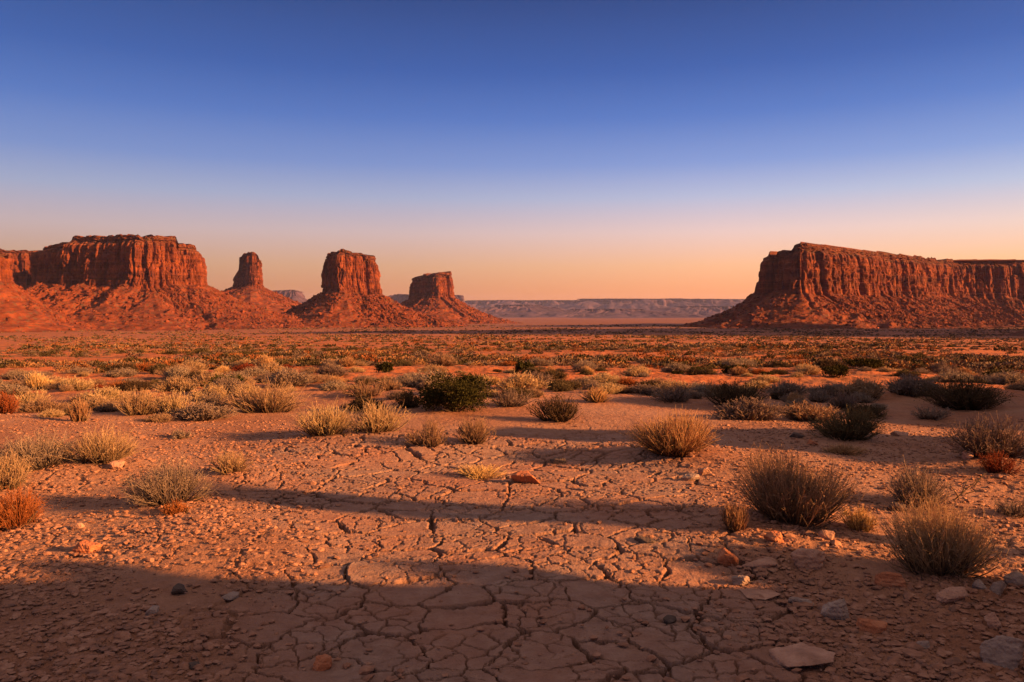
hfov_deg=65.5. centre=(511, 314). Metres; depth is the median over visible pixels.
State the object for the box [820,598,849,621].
rock
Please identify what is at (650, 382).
desert shrub
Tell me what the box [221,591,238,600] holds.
rock slab
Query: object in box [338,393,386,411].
desert shrub
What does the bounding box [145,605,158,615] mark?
rock
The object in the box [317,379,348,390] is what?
sagebrush
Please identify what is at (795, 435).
rock
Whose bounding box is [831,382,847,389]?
sagebrush
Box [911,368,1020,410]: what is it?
desert shrub
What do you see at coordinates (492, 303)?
distant mesa
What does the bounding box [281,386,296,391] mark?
desert shrub
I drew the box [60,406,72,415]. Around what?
desert shrub
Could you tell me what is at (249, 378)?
desert shrub
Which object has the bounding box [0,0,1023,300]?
sky
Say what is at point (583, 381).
sagebrush
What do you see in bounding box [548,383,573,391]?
desert shrub
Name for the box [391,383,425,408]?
desert shrub
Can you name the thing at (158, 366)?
desert shrub
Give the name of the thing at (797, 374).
desert shrub
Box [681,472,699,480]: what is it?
rock
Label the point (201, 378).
desert shrub
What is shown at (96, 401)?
desert shrub
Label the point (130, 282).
sandstone mesa
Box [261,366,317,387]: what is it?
sagebrush
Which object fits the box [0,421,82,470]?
sagebrush
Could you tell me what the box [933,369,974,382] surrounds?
sagebrush
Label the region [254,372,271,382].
sagebrush
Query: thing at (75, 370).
sagebrush
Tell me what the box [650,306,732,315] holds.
distant mesa
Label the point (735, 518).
grass clump
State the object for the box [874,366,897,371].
desert shrub
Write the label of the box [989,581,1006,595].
rock
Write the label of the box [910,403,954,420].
sagebrush
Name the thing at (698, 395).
sagebrush
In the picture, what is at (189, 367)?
desert shrub
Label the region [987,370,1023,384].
sagebrush
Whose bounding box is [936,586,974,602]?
rock
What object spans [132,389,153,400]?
grass clump
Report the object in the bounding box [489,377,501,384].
grass clump
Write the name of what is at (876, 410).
desert shrub
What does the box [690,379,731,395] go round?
desert shrub
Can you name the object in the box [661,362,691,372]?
sagebrush
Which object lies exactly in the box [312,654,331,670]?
rock
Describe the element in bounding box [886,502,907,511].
rock
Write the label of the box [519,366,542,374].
desert shrub
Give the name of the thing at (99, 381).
desert shrub
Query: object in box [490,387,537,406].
sagebrush
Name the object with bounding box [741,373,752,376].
desert shrub
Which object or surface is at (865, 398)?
sagebrush
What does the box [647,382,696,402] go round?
sagebrush
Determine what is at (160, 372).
desert shrub
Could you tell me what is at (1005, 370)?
desert shrub
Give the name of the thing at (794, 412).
desert shrub
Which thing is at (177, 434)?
sagebrush
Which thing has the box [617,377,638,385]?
desert shrub
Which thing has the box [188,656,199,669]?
rock
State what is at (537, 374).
sagebrush
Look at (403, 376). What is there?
sagebrush
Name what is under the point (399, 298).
distant mesa
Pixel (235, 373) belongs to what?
sagebrush
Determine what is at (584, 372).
desert shrub
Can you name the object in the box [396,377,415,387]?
sagebrush
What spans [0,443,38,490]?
desert shrub
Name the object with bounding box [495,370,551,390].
desert shrub
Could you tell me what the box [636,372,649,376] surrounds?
sagebrush
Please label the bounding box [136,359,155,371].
desert shrub
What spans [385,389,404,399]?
sagebrush
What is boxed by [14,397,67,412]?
desert shrub
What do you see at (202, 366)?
desert shrub
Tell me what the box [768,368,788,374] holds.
desert shrub
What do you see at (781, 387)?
sagebrush
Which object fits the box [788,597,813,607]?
rock
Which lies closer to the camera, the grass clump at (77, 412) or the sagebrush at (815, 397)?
the grass clump at (77, 412)
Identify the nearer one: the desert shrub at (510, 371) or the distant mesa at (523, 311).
the desert shrub at (510, 371)
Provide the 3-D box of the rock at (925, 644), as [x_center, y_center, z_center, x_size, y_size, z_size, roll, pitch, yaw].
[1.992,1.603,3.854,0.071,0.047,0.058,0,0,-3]
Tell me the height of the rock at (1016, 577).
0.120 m
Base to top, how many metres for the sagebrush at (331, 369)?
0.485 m
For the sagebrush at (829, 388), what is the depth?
16.11 m
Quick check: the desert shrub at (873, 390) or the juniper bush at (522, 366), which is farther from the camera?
the juniper bush at (522, 366)
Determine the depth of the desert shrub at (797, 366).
26.97 m
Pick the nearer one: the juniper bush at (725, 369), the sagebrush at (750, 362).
the juniper bush at (725, 369)
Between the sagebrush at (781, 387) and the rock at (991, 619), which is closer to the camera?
the rock at (991, 619)
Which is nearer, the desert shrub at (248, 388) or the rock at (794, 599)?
the rock at (794, 599)
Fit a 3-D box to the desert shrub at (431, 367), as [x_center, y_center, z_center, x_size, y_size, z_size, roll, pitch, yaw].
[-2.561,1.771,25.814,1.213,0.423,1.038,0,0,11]
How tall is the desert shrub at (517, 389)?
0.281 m
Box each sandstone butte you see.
[224,252,300,312]
[281,249,468,327]
[400,271,516,323]
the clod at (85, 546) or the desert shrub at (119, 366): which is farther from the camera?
the desert shrub at (119, 366)
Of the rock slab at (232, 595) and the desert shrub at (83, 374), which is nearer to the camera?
the rock slab at (232, 595)
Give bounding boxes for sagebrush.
[0,368,21,379]
[0,382,31,394]
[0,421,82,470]
[0,436,29,466]
[10,371,55,382]
[18,368,49,376]
[63,366,93,373]
[93,399,120,411]
[100,367,137,377]
[114,453,220,509]
[119,377,142,381]
[160,366,190,379]
[166,401,239,420]
[171,428,194,439]
[188,388,243,408]
[202,376,246,394]
[220,370,253,379]
[241,366,270,376]
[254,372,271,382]
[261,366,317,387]
[316,361,353,377]
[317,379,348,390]
[320,359,338,365]
[350,374,378,381]
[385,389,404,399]
[388,373,420,382]
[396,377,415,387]
[401,371,422,375]
[408,368,454,390]
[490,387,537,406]
[525,369,553,386]
[526,356,553,365]
[569,361,593,371]
[571,377,597,386]
[576,360,599,369]
[580,381,603,390]
[627,383,664,394]
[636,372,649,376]
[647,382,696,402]
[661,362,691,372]
[684,386,715,396]
[685,390,705,398]
[708,395,787,420]
[717,356,745,367]
[738,357,758,367]
[763,380,809,394]
[778,392,805,401]
[782,397,812,406]
[802,382,842,395]
[804,389,833,402]
[822,385,861,408]
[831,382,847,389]
[847,391,878,402]
[857,367,872,370]
[871,403,888,409]
[877,455,959,510]
[882,373,941,396]
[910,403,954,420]
[913,367,932,373]
[928,360,958,370]
[931,410,1023,457]
[933,367,955,373]
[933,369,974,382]
[972,373,1003,379]
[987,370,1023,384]
[992,491,1023,517]
[996,369,1023,377]
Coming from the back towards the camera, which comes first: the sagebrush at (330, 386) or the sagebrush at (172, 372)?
the sagebrush at (172, 372)
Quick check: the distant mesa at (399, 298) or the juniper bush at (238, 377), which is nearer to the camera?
the juniper bush at (238, 377)
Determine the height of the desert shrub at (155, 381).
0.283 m
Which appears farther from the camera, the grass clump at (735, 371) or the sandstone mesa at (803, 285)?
the sandstone mesa at (803, 285)
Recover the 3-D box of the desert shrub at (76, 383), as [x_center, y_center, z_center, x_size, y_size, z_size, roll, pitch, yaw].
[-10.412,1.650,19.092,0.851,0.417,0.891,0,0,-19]
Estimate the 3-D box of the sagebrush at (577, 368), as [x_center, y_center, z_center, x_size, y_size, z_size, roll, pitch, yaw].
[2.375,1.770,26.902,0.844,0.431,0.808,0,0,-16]
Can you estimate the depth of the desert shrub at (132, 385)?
18.15 m
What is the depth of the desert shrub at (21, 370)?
24.42 m
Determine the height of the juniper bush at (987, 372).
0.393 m
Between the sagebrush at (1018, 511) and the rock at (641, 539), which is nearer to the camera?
the rock at (641, 539)
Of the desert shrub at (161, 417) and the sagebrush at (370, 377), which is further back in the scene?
the sagebrush at (370, 377)
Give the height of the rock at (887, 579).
0.120 m
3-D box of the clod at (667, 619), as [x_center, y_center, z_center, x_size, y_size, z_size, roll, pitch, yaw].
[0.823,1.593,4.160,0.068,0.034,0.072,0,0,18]
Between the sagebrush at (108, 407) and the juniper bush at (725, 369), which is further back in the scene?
the juniper bush at (725, 369)
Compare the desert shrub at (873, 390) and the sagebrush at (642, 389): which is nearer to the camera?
the desert shrub at (873, 390)
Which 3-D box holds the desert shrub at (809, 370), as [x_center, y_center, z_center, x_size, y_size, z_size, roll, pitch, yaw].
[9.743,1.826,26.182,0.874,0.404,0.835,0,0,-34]
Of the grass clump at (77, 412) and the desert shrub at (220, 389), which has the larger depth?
the desert shrub at (220, 389)
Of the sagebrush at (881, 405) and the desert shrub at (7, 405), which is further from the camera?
the sagebrush at (881, 405)
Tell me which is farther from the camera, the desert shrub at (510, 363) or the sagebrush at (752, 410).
the desert shrub at (510, 363)
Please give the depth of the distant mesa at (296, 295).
7544.43 m
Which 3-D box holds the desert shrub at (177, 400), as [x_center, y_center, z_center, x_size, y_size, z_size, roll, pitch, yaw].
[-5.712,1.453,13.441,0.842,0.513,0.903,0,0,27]
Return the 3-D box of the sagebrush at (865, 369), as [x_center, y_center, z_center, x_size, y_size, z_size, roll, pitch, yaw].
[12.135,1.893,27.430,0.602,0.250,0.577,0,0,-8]
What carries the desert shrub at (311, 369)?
on the ground
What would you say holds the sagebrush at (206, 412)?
on the ground
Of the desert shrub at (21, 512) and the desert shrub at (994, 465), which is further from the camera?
the desert shrub at (994, 465)
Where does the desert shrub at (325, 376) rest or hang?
on the ground
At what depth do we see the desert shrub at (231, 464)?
7.76 m
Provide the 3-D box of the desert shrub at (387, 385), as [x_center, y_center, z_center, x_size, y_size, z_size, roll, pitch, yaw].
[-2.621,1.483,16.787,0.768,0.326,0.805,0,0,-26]
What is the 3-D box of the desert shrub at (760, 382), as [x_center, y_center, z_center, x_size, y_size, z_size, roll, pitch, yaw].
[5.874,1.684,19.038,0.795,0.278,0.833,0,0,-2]
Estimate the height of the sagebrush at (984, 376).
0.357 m
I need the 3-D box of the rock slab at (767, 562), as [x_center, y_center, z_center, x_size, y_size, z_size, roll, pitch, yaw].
[1.568,1.585,5.039,0.240,0.082,0.171,0,0,11]
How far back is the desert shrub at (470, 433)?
9.70 m
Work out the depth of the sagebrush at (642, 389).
17.88 m
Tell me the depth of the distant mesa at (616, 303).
11563.41 m
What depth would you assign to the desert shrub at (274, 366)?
26.03 m
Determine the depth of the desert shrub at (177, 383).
17.00 m
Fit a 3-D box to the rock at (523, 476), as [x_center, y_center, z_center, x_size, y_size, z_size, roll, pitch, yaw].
[0.133,1.590,7.521,0.276,0.214,0.214,0,0,41]
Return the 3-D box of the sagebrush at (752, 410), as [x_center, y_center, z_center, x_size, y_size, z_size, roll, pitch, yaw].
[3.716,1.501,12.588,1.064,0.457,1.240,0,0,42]
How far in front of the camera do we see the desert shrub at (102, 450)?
8.26 m
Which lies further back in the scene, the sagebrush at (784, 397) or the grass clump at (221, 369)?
the grass clump at (221, 369)
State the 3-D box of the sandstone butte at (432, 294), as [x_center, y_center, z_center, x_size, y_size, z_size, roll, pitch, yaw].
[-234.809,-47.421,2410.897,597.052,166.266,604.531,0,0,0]
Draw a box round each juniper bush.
[201,374,246,387]
[374,361,393,372]
[414,369,497,412]
[513,360,535,372]
[671,371,684,373]
[720,364,749,373]
[760,371,774,374]
[820,364,852,377]
[843,356,887,368]
[982,368,1008,375]
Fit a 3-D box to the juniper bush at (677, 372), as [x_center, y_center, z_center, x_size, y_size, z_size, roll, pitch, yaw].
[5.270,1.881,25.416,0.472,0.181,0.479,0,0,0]
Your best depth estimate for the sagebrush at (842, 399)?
13.85 m
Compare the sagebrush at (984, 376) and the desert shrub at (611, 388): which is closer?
the desert shrub at (611, 388)
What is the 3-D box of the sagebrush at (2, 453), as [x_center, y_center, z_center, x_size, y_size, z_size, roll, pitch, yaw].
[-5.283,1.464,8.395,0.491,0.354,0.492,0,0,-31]
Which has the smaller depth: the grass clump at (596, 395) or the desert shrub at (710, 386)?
the grass clump at (596, 395)
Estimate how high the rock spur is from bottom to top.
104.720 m
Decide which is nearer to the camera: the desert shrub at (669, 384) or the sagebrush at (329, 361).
the desert shrub at (669, 384)
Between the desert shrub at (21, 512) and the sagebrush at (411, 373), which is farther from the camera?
the sagebrush at (411, 373)
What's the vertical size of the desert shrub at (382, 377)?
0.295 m
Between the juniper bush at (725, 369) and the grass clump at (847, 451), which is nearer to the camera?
the grass clump at (847, 451)
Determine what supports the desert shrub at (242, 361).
on the ground
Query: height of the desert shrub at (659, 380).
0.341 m
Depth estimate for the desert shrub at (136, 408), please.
13.09 m
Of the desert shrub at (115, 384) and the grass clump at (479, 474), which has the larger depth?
the desert shrub at (115, 384)
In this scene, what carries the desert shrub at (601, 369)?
on the ground
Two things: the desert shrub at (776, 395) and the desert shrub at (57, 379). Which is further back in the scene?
the desert shrub at (57, 379)
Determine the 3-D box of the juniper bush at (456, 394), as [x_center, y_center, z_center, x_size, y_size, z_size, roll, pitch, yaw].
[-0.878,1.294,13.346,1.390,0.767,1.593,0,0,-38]
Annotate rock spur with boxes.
[0,254,116,332]
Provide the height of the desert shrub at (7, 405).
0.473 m
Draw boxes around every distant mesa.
[273,290,307,303]
[388,294,484,311]
[465,300,578,307]
[477,305,582,317]
[504,309,714,317]
[554,298,744,309]
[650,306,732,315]
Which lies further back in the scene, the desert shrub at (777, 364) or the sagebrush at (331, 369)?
the desert shrub at (777, 364)
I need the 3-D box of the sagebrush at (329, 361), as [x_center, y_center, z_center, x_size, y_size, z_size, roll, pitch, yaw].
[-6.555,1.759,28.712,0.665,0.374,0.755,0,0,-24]
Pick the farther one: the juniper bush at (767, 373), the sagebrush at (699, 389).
the juniper bush at (767, 373)
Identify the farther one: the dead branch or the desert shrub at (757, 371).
the desert shrub at (757, 371)
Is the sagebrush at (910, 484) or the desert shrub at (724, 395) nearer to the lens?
the sagebrush at (910, 484)
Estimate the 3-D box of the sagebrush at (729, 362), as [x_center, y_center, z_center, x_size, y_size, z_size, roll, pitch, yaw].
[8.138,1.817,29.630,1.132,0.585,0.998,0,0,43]
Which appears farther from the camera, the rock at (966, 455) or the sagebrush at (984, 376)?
the sagebrush at (984, 376)
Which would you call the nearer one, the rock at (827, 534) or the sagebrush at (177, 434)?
the rock at (827, 534)
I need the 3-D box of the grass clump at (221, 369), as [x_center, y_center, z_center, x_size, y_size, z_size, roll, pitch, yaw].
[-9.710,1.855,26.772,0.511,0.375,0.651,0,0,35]
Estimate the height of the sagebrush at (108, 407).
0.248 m
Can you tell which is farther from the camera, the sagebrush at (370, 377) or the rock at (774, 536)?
the sagebrush at (370, 377)
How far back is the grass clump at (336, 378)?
17.79 m
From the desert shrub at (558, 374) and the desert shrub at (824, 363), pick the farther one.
the desert shrub at (824, 363)
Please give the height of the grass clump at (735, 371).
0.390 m
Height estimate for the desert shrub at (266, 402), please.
0.698 m
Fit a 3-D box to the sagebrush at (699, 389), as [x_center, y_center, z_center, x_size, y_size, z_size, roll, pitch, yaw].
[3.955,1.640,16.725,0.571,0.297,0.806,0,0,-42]
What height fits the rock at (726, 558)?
0.126 m
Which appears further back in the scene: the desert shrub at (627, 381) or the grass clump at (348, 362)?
the grass clump at (348, 362)
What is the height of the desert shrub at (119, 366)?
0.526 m
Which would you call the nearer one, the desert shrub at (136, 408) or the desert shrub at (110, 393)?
the desert shrub at (136, 408)
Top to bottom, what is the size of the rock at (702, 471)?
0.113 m
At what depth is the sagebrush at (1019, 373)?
23.23 m
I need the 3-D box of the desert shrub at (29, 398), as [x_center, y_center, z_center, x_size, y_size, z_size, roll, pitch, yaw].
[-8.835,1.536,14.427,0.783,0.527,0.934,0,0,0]
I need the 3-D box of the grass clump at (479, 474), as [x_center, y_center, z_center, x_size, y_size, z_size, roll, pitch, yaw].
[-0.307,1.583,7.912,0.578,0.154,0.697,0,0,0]
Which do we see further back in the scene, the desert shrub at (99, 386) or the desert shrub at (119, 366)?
the desert shrub at (119, 366)
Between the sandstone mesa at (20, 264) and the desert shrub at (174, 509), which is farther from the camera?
the sandstone mesa at (20, 264)
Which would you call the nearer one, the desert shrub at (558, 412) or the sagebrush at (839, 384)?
the desert shrub at (558, 412)
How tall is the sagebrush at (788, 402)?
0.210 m
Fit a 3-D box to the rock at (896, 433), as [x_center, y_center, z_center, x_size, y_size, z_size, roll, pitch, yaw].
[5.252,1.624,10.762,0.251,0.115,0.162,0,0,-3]
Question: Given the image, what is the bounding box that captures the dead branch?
[947,472,986,500]
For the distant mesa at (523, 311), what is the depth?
7695.38 m
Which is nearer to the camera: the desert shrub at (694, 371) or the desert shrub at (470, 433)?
the desert shrub at (470, 433)
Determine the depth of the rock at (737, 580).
4.71 m
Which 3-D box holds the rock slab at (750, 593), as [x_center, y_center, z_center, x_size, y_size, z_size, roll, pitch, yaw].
[1.437,1.609,4.551,0.240,0.051,0.189,0,0,-9]
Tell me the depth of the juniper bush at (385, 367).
25.39 m
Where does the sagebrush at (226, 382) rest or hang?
on the ground
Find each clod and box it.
[72,540,102,553]
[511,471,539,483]
[663,615,676,623]
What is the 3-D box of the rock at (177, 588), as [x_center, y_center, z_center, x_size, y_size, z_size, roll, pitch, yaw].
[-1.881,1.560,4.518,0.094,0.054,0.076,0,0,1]
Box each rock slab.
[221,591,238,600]
[740,588,781,599]
[742,557,778,571]
[769,642,834,667]
[856,618,887,633]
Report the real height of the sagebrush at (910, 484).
0.456 m
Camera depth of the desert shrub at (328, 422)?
10.13 m
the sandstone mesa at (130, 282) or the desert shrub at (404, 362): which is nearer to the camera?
the desert shrub at (404, 362)
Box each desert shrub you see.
[0,387,19,413]
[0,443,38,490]
[0,483,51,531]
[6,378,24,387]
[13,368,26,372]
[14,385,51,407]
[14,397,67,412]
[37,408,64,416]
[45,376,71,383]
[45,382,60,389]
[50,421,146,464]
[56,384,73,391]
[58,376,97,390]
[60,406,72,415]
[69,385,129,401]
[78,371,89,376]
[86,377,106,384]
[86,394,122,410]
[91,384,105,388]
[98,361,138,372]
[106,377,127,389]
[111,388,173,415]
[116,379,154,390]
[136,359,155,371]
[142,412,173,422]
[144,361,170,373]
[144,378,171,387]
[145,387,206,413]
[151,366,172,375]
[151,375,199,391]
[159,498,192,515]
[173,362,200,372]
[182,370,210,379]
[183,359,209,371]
[186,382,228,400]
[187,369,225,386]
[207,446,254,475]
[209,375,312,412]
[229,362,257,371]
[230,383,261,396]
[232,358,255,367]
[241,375,256,383]
[259,361,283,373]
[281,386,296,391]
[290,400,360,437]
[301,367,318,372]
[302,372,325,383]
[321,373,333,381]
[335,377,384,397]
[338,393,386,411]
[341,394,414,433]
[348,366,365,371]
[354,360,367,365]
[354,376,374,384]
[369,378,407,390]
[378,374,392,381]
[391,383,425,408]
[395,359,412,365]
[399,415,449,447]
[415,363,449,372]
[427,352,457,365]
[449,413,499,444]
[476,374,492,381]
[481,389,500,396]
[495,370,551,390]
[498,386,539,398]
[500,360,516,365]
[501,369,517,373]
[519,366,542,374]
[525,386,544,397]
[525,388,583,422]
[542,369,568,378]
[545,378,583,390]
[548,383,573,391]
[574,368,592,374]
[582,372,626,383]
[594,381,622,393]
[595,367,607,370]
[615,384,632,393]
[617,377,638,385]
[619,364,651,376]
[628,379,664,386]
[640,377,670,383]
[654,376,691,390]
[685,367,701,374]
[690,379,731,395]
[698,367,717,374]
[703,376,773,405]
[725,440,877,529]
[740,379,772,389]
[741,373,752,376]
[750,366,766,374]
[750,374,782,382]
[768,359,791,367]
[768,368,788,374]
[769,392,786,400]
[779,400,845,421]
[789,371,804,376]
[794,363,820,370]
[795,364,820,374]
[805,402,888,440]
[811,357,851,369]
[834,377,887,398]
[840,402,891,418]
[868,480,1016,584]
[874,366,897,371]
[889,367,922,376]
[909,363,924,368]
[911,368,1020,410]
[975,450,1023,474]
[986,368,1018,374]
[1003,381,1023,390]
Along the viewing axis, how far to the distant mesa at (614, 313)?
7350.30 m
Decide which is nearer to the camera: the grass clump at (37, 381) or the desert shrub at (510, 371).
the grass clump at (37, 381)
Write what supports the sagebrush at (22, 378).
on the ground
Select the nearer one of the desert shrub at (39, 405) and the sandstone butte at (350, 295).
the desert shrub at (39, 405)
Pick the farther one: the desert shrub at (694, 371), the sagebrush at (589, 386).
the desert shrub at (694, 371)
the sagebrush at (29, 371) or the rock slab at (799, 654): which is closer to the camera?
the rock slab at (799, 654)
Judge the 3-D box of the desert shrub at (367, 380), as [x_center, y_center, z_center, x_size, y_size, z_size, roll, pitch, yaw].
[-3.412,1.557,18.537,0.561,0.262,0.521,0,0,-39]
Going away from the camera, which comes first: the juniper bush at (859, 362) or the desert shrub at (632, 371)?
the desert shrub at (632, 371)
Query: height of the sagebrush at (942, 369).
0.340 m
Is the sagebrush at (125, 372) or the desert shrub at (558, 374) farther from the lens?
the sagebrush at (125, 372)
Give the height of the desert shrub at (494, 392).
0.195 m
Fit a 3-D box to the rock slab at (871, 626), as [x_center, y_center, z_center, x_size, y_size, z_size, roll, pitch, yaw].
[1.842,1.612,4.084,0.146,0.102,0.145,0,0,15]
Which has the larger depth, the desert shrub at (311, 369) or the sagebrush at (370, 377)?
the desert shrub at (311, 369)
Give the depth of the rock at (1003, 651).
3.63 m
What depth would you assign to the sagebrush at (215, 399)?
14.12 m
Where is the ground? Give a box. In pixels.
[0,317,1023,681]
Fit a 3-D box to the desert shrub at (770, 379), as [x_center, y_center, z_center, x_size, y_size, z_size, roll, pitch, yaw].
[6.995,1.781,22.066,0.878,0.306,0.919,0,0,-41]
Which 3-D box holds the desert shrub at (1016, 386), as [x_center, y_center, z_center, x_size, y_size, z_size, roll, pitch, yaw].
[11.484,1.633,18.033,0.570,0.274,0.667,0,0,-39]
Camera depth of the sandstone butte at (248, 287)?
2248.40 m
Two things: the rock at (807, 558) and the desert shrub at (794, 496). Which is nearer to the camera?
the rock at (807, 558)
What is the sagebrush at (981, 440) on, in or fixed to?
on the ground
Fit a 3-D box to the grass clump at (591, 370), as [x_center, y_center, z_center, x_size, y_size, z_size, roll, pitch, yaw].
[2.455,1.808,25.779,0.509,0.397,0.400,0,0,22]
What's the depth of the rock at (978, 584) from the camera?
4.48 m
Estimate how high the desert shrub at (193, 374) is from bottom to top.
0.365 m
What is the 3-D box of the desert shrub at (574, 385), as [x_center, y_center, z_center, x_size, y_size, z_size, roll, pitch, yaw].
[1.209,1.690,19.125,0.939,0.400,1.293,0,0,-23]
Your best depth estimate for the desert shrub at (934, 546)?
4.69 m
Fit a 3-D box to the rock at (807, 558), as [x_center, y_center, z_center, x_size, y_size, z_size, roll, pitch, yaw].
[1.874,1.555,5.020,0.241,0.183,0.179,0,0,-20]
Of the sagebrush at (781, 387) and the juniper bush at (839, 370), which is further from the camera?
the juniper bush at (839, 370)
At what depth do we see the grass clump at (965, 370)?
26.55 m
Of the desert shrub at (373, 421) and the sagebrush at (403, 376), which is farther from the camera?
the sagebrush at (403, 376)
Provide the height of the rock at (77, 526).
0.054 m
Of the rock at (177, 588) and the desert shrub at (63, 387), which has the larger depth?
the desert shrub at (63, 387)
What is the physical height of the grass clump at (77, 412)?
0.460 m
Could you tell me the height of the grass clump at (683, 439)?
0.579 m
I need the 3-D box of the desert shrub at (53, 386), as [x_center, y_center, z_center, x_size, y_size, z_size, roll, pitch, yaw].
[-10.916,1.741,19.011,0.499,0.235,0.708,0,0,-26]
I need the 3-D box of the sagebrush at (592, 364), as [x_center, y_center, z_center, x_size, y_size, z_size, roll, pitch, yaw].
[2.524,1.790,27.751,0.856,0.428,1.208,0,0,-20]
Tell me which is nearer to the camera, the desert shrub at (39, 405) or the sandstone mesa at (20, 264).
the desert shrub at (39, 405)
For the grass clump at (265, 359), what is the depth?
28.76 m
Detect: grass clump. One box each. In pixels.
[22,371,55,390]
[66,398,94,421]
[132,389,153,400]
[215,365,229,372]
[255,353,276,365]
[326,374,347,382]
[339,356,356,366]
[452,463,507,480]
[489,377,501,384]
[544,365,555,372]
[578,384,612,402]
[580,366,594,374]
[615,404,720,457]
[713,497,750,532]
[727,366,748,375]
[786,391,806,400]
[821,442,871,455]
[839,505,880,531]
[957,367,971,374]
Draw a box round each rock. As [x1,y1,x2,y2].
[72,522,84,529]
[109,460,124,470]
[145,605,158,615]
[171,583,187,593]
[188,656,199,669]
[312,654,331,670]
[546,457,566,463]
[634,536,664,543]
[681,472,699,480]
[698,467,711,475]
[717,547,738,566]
[732,575,751,585]
[764,530,783,542]
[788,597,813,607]
[789,432,807,437]
[790,548,825,570]
[807,439,817,444]
[817,530,834,539]
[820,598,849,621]
[874,571,906,587]
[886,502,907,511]
[890,431,907,435]
[916,641,929,648]
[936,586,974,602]
[962,451,972,458]
[972,579,987,588]
[979,635,1023,669]
[984,612,1001,628]
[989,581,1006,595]
[1003,570,1023,586]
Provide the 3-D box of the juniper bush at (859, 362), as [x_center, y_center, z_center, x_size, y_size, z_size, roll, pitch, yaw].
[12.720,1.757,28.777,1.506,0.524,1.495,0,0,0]
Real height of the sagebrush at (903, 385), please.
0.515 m
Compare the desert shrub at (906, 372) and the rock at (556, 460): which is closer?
the rock at (556, 460)
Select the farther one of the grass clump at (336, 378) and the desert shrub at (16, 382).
the desert shrub at (16, 382)
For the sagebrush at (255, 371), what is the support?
on the ground
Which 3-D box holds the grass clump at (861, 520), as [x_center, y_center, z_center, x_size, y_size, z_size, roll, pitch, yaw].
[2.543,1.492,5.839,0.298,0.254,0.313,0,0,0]
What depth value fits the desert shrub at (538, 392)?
15.72 m
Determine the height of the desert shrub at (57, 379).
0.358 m
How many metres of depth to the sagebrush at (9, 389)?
18.04 m
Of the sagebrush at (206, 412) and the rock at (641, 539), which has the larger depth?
the sagebrush at (206, 412)
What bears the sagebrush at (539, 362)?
on the ground
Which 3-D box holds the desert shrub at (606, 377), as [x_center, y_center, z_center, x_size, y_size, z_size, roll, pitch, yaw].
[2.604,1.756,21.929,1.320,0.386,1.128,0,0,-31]
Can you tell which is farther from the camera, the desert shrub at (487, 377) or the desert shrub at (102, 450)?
the desert shrub at (487, 377)
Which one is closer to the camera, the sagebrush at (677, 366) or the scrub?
the sagebrush at (677, 366)
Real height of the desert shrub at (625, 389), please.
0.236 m
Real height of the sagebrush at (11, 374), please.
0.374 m
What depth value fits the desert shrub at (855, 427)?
10.32 m
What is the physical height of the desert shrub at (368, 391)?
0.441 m
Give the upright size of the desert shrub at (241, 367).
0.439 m
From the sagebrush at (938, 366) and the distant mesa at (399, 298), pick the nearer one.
the sagebrush at (938, 366)
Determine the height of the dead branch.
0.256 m
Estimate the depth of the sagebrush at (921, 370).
27.36 m
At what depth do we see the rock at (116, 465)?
8.06 m
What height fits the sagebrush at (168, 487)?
0.449 m
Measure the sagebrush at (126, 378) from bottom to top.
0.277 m
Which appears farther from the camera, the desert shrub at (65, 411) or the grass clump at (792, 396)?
the grass clump at (792, 396)
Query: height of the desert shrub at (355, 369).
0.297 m
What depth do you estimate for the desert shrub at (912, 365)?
29.72 m
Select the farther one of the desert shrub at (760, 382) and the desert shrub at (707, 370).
the desert shrub at (707, 370)
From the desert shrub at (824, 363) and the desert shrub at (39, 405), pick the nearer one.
the desert shrub at (39, 405)
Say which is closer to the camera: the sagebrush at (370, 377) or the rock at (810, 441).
the rock at (810, 441)
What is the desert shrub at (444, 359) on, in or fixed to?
on the ground
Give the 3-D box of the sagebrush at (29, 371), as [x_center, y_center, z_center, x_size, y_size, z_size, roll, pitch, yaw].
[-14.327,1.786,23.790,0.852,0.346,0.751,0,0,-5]
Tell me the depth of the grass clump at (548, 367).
24.01 m
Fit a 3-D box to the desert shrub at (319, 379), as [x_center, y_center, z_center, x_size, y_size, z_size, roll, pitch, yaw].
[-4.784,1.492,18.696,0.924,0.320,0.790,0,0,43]
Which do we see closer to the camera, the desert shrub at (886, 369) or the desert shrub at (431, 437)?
the desert shrub at (431, 437)
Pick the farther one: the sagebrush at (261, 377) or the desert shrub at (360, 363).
the desert shrub at (360, 363)
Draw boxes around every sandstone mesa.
[0,248,41,289]
[25,234,315,330]
[679,242,1023,328]
[1005,330,1023,335]
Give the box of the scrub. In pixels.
[0,324,1023,373]
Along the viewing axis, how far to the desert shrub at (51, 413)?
12.48 m
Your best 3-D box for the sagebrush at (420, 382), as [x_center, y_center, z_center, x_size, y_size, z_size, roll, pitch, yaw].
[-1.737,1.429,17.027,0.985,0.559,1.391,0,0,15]

